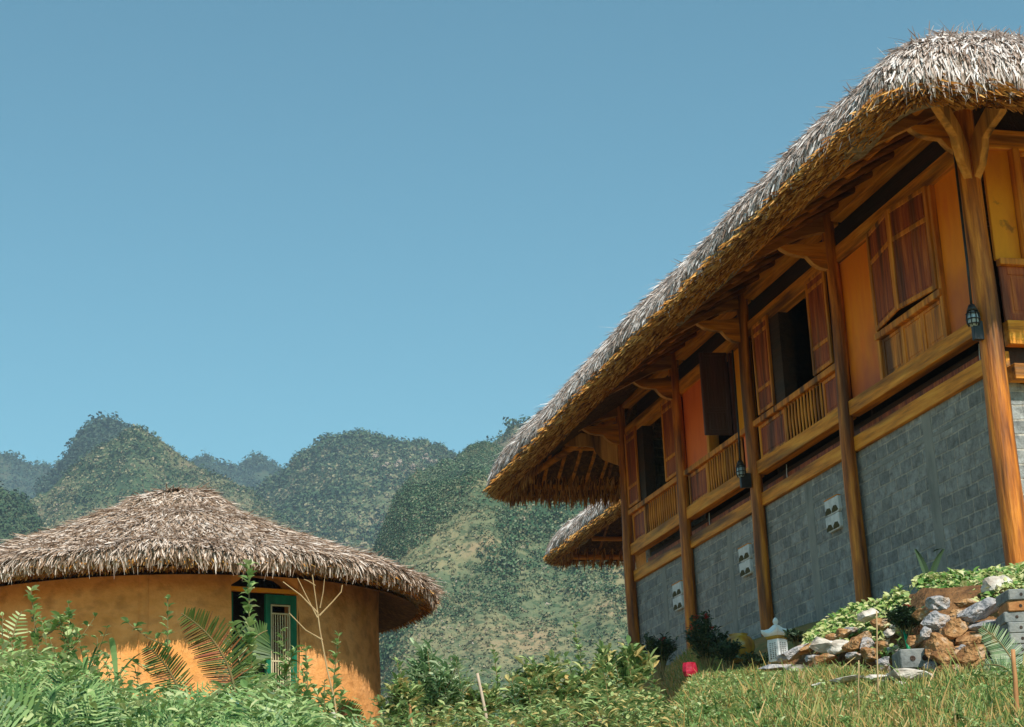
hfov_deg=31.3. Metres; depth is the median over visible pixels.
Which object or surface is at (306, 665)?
tall weed
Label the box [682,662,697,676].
plastic bag
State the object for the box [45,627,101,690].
leafy weed
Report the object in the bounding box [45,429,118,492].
hump hill
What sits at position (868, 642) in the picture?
rock
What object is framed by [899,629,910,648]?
stem
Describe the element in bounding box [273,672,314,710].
leafy weed
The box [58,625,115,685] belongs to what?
leafy weed
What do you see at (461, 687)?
leggy weed
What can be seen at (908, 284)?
window
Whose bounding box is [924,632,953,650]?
rock
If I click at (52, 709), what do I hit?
fern bank
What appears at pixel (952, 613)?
rock
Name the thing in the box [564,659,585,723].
leggy weed
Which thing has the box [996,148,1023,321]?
window
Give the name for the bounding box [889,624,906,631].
rock
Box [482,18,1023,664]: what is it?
timber house
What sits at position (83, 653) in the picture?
leafy weed
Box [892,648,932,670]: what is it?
flower pot
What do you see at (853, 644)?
rock
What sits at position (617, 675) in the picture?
leggy weed
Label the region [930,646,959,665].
rock
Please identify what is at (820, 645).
rock
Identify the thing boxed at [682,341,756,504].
window
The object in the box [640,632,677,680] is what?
bush
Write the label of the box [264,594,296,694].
door
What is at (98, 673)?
tall weed
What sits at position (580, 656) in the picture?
tall weed
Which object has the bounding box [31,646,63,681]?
leafy weed
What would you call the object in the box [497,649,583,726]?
bush
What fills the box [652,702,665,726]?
leafy sprig
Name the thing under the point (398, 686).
bush
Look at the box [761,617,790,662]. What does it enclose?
stone lantern
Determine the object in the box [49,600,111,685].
tall weed
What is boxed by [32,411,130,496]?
hillside woods
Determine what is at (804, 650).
rock
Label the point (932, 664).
rock
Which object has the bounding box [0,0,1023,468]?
sky
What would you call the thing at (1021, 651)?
hollow brick
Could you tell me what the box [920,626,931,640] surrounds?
rock
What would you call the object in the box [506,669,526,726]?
leggy weed
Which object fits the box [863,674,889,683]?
rock
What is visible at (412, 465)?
hill
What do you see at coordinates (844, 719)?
leafy sprig
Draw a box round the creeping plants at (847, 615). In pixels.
[801,562,1023,658]
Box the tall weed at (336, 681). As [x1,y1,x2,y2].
[303,632,349,719]
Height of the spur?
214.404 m
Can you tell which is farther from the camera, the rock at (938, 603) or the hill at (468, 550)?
the hill at (468, 550)
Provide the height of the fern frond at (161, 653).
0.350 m
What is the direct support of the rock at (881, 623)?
on the creeping plants at (847, 615)
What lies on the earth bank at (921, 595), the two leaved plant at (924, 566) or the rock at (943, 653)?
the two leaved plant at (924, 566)
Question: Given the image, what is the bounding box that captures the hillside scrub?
[369,439,627,709]
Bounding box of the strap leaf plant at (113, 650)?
[58,638,156,684]
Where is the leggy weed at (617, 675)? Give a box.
[602,662,639,725]
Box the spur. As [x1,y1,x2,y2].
[0,494,43,540]
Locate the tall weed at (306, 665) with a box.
[279,645,316,717]
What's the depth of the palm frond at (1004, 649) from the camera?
13.79 m
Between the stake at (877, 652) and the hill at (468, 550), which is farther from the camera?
the hill at (468, 550)
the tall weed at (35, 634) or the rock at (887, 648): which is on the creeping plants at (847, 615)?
the rock at (887, 648)
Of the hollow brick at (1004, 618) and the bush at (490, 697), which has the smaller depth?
the bush at (490, 697)
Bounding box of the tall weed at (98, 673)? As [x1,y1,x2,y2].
[57,635,130,690]
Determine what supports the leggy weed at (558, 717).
on the ground at (761, 644)
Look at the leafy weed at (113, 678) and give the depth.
9.76 m
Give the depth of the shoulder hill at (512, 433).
920.89 m
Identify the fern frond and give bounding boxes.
[0,611,27,680]
[141,641,194,697]
[178,607,255,701]
[213,620,272,695]
[336,699,363,723]
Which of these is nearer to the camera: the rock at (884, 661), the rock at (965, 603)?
the rock at (965, 603)
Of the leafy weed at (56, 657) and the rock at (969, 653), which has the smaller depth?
the leafy weed at (56, 657)
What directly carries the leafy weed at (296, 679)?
on the ground at (761, 644)
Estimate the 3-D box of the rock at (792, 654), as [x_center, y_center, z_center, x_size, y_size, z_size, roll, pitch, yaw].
[2.704,2.811,17.718,0.292,0.179,0.294,2,-17,-14]
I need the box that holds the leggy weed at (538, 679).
[527,663,552,726]
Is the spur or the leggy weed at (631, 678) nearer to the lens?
the leggy weed at (631, 678)
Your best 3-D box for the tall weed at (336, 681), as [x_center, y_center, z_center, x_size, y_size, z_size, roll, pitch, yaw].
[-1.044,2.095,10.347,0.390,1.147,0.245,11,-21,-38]
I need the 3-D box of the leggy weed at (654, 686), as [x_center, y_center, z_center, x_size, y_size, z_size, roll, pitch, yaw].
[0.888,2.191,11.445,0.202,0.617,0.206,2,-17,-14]
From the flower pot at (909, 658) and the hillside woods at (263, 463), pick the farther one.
the hillside woods at (263, 463)
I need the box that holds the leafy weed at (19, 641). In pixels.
[13,636,71,694]
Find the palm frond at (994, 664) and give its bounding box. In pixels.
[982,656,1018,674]
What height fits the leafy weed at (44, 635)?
1.230 m
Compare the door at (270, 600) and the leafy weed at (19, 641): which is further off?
the door at (270, 600)
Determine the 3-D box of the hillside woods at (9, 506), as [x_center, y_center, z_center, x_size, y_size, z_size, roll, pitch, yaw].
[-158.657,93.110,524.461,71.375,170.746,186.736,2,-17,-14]
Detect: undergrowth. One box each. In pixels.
[0,641,360,726]
[360,680,673,726]
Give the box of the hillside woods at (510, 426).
[485,414,529,447]
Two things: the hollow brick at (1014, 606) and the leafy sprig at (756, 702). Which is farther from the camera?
the hollow brick at (1014, 606)
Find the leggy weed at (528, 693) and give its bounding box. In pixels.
[521,682,537,726]
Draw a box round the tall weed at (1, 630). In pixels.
[0,612,44,681]
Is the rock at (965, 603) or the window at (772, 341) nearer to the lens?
the rock at (965, 603)
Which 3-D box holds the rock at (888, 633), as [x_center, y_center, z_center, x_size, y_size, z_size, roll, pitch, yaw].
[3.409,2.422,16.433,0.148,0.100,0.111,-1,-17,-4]
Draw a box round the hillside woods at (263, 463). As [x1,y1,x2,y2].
[0,450,284,498]
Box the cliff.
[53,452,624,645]
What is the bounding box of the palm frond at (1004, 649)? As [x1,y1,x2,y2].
[978,622,1023,672]
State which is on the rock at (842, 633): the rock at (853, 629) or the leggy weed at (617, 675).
the rock at (853, 629)
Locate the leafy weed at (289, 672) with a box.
[282,661,310,698]
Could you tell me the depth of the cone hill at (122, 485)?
875.07 m
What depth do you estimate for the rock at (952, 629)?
14.96 m
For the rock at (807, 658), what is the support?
on the grass at (937, 711)
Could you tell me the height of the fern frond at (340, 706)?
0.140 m
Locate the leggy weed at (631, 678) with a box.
[624,655,647,726]
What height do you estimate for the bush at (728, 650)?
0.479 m
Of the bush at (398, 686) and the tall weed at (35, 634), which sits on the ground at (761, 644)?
the tall weed at (35, 634)
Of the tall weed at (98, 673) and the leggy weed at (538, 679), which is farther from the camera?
the leggy weed at (538, 679)
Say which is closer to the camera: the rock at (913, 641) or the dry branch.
the dry branch
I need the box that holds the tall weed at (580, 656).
[557,621,587,726]
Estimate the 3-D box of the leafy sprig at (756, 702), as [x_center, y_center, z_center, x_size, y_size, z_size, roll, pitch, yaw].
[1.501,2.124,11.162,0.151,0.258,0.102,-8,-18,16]
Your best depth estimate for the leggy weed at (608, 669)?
10.81 m
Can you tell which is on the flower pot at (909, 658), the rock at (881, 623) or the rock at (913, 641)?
the rock at (913, 641)
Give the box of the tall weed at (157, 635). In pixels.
[120,594,179,699]
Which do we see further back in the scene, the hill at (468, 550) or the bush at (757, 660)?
the hill at (468, 550)
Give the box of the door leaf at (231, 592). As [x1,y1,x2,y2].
[231,592,232,630]
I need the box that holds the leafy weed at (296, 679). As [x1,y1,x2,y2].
[276,662,338,722]
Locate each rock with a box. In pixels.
[758,664,791,671]
[776,643,808,663]
[785,664,816,672]
[799,642,812,654]
[804,654,818,661]
[809,637,831,652]
[812,653,836,665]
[825,633,838,640]
[827,640,848,654]
[828,675,863,683]
[835,628,850,637]
[841,631,871,652]
[844,627,858,633]
[845,652,861,659]
[857,608,878,622]
[860,637,873,647]
[860,647,875,661]
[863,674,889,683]
[870,617,889,631]
[874,639,889,654]
[876,656,890,673]
[883,628,896,638]
[885,668,932,681]
[886,645,897,652]
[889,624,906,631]
[906,635,923,648]
[911,608,929,620]
[920,610,949,632]
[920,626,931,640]
[923,648,932,658]
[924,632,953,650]
[924,661,937,672]
[925,596,949,610]
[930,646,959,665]
[935,665,963,674]
[939,617,968,639]
[947,609,961,619]
[951,644,988,669]
[953,598,975,607]
[954,632,984,645]
[957,597,998,622]
[968,619,996,632]
[980,575,1018,595]
[982,634,991,644]
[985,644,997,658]
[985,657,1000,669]
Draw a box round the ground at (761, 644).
[603,561,1023,726]
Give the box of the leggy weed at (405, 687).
[393,670,414,726]
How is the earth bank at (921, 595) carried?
on the ground at (761, 644)
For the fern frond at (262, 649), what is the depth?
10.05 m
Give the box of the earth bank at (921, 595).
[785,585,1023,673]
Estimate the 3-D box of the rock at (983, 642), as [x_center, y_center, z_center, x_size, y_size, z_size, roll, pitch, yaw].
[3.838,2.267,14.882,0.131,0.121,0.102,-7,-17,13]
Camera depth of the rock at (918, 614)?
15.59 m
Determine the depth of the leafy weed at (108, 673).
9.45 m
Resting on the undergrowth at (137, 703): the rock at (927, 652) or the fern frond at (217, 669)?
the fern frond at (217, 669)
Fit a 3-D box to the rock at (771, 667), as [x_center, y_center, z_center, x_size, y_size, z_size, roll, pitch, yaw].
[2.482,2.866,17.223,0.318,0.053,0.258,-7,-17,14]
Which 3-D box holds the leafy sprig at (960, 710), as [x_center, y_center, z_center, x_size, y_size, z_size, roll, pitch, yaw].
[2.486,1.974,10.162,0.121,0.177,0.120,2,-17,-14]
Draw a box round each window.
[624,397,689,541]
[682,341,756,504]
[751,270,851,457]
[866,185,951,379]
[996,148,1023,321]
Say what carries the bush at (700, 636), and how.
on the ground at (761, 644)
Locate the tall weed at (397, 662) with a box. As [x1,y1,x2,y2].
[390,657,421,726]
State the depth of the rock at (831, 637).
17.25 m
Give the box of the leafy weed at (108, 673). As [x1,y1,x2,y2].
[84,646,129,692]
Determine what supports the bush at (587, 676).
on the ground at (761, 644)
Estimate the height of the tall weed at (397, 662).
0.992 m
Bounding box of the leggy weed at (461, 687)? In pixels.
[448,654,486,726]
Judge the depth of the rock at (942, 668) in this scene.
14.53 m
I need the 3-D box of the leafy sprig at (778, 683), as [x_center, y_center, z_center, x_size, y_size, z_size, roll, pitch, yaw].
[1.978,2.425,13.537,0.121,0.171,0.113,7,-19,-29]
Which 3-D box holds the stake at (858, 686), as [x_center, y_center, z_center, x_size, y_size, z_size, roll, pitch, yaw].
[2.305,2.222,12.152,0.053,0.495,0.011,-5,-17,9]
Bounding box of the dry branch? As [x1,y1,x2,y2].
[283,575,342,719]
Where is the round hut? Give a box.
[0,478,448,726]
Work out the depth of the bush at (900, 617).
15.79 m
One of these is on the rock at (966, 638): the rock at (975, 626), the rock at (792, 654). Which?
the rock at (975, 626)
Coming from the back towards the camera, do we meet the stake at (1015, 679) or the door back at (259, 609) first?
the door back at (259, 609)
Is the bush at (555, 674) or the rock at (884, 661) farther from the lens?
the rock at (884, 661)
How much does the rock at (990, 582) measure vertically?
0.162 m
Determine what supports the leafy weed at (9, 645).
on the ground at (761, 644)
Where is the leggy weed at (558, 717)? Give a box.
[540,670,560,726]
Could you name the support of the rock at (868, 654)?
on the ground at (761, 644)
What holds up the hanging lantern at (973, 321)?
attached to the timber house at (816, 280)
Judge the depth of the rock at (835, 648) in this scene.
16.82 m
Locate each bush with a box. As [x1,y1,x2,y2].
[368,672,427,726]
[381,637,472,725]
[450,678,503,726]
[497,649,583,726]
[570,661,616,726]
[584,635,658,725]
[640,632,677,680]
[682,610,728,670]
[708,638,744,671]
[734,651,768,669]
[782,628,803,646]
[879,604,924,648]
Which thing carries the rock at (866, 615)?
on the creeping plants at (847, 615)
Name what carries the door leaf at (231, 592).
in the round hut
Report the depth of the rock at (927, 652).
14.86 m
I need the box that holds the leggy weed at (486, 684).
[466,671,494,720]
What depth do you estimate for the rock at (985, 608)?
15.01 m
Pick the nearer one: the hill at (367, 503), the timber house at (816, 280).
the timber house at (816, 280)
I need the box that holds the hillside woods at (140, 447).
[25,424,312,534]
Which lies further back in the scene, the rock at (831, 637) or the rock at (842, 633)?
the rock at (831, 637)
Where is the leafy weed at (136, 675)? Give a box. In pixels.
[109,665,180,691]
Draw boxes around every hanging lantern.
[732,350,751,487]
[953,153,984,340]
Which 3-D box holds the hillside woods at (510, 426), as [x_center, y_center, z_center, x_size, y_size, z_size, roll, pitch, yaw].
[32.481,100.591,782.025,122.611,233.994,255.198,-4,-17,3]
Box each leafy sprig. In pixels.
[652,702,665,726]
[701,691,713,716]
[746,690,768,721]
[773,680,783,691]
[837,715,854,726]
[951,703,968,725]
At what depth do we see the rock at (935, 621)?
15.16 m
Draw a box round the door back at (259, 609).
[248,599,264,684]
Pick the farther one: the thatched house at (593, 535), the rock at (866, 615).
the thatched house at (593, 535)
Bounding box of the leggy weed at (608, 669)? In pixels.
[586,653,621,726]
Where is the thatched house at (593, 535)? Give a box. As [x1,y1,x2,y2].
[543,495,645,592]
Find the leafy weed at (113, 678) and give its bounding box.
[103,661,139,699]
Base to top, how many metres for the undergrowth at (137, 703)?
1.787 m
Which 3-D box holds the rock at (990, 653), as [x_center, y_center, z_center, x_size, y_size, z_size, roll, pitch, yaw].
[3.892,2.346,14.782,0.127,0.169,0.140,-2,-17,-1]
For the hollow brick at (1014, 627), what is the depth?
14.42 m
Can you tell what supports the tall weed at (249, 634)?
on the ground at (761, 644)
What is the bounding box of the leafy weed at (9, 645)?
[0,630,62,694]
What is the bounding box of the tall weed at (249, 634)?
[227,559,318,710]
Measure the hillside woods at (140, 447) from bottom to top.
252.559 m
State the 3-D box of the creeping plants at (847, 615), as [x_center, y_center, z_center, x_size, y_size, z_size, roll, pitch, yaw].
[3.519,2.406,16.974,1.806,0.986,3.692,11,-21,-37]
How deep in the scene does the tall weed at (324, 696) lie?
10.06 m
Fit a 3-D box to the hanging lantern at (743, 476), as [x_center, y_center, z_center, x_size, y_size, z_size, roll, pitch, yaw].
[3.109,0.749,25.124,0.207,1.960,0.154,2,-17,-14]
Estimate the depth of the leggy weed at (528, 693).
11.03 m
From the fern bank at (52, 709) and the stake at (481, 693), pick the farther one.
the stake at (481, 693)
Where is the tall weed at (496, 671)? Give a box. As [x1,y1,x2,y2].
[476,644,518,726]
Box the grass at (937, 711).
[653,642,1023,726]
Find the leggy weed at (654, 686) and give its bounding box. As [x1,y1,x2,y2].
[636,664,671,724]
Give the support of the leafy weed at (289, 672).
on the ground at (761, 644)
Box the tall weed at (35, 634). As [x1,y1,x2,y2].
[10,585,75,683]
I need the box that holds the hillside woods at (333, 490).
[252,427,459,545]
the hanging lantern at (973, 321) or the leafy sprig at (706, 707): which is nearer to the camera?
the leafy sprig at (706, 707)
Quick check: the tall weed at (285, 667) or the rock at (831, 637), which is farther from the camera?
the rock at (831, 637)
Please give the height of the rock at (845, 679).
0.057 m
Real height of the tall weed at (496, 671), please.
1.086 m
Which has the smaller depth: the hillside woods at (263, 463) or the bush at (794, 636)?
the bush at (794, 636)
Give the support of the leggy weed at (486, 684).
on the ground at (761, 644)
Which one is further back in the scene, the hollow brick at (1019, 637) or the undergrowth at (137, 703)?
the hollow brick at (1019, 637)
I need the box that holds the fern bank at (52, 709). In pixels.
[0,656,418,726]
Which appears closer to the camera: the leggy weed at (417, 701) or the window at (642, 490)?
the leggy weed at (417, 701)
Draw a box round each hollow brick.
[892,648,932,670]
[996,589,1023,606]
[996,611,1023,627]
[996,622,1023,639]
[997,633,1023,649]
[997,644,1023,657]
[998,600,1023,615]
[1001,655,1023,666]
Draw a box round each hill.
[0,454,273,501]
[32,425,292,528]
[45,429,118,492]
[258,440,443,552]
[379,444,628,726]
[492,423,521,447]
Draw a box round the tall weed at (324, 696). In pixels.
[320,679,336,721]
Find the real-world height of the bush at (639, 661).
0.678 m
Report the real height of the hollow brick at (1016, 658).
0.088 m
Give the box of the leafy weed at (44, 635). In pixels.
[19,612,97,718]
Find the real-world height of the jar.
0.335 m
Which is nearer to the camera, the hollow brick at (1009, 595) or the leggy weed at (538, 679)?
the leggy weed at (538, 679)
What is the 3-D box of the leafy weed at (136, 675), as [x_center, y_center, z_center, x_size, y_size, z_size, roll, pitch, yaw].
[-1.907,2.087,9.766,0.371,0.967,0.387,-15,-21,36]
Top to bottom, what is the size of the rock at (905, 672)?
0.102 m
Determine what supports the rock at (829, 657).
on the ground at (761, 644)
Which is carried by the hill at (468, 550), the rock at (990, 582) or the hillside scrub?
the hillside scrub
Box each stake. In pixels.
[409,705,412,726]
[476,673,488,726]
[858,660,859,708]
[876,611,878,693]
[1011,649,1018,715]
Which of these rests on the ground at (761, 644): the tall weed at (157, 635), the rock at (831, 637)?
the tall weed at (157, 635)
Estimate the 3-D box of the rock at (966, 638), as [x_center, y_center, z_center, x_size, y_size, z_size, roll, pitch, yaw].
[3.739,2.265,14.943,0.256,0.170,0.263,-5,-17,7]
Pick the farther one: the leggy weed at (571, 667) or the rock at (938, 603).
the rock at (938, 603)
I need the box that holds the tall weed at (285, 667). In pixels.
[262,627,306,708]
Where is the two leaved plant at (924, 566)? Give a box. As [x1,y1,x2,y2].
[914,548,944,575]
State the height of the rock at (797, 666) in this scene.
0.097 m
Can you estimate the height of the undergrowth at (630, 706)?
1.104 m
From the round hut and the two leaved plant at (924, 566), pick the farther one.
the round hut
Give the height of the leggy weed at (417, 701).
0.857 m
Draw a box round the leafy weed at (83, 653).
[59,625,109,676]
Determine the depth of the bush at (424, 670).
11.35 m
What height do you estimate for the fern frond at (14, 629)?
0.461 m
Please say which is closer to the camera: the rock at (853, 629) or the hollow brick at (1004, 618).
the hollow brick at (1004, 618)
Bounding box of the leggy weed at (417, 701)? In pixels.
[410,680,423,724]
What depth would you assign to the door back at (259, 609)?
24.95 m
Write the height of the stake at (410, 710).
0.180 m
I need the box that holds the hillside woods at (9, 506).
[0,481,48,543]
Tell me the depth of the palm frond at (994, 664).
13.64 m
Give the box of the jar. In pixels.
[727,633,754,663]
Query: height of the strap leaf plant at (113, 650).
0.251 m
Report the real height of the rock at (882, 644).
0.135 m
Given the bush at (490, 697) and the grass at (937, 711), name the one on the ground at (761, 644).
the grass at (937, 711)
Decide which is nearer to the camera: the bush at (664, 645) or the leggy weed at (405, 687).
the leggy weed at (405, 687)
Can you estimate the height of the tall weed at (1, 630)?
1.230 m
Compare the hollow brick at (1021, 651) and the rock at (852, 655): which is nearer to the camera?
the hollow brick at (1021, 651)

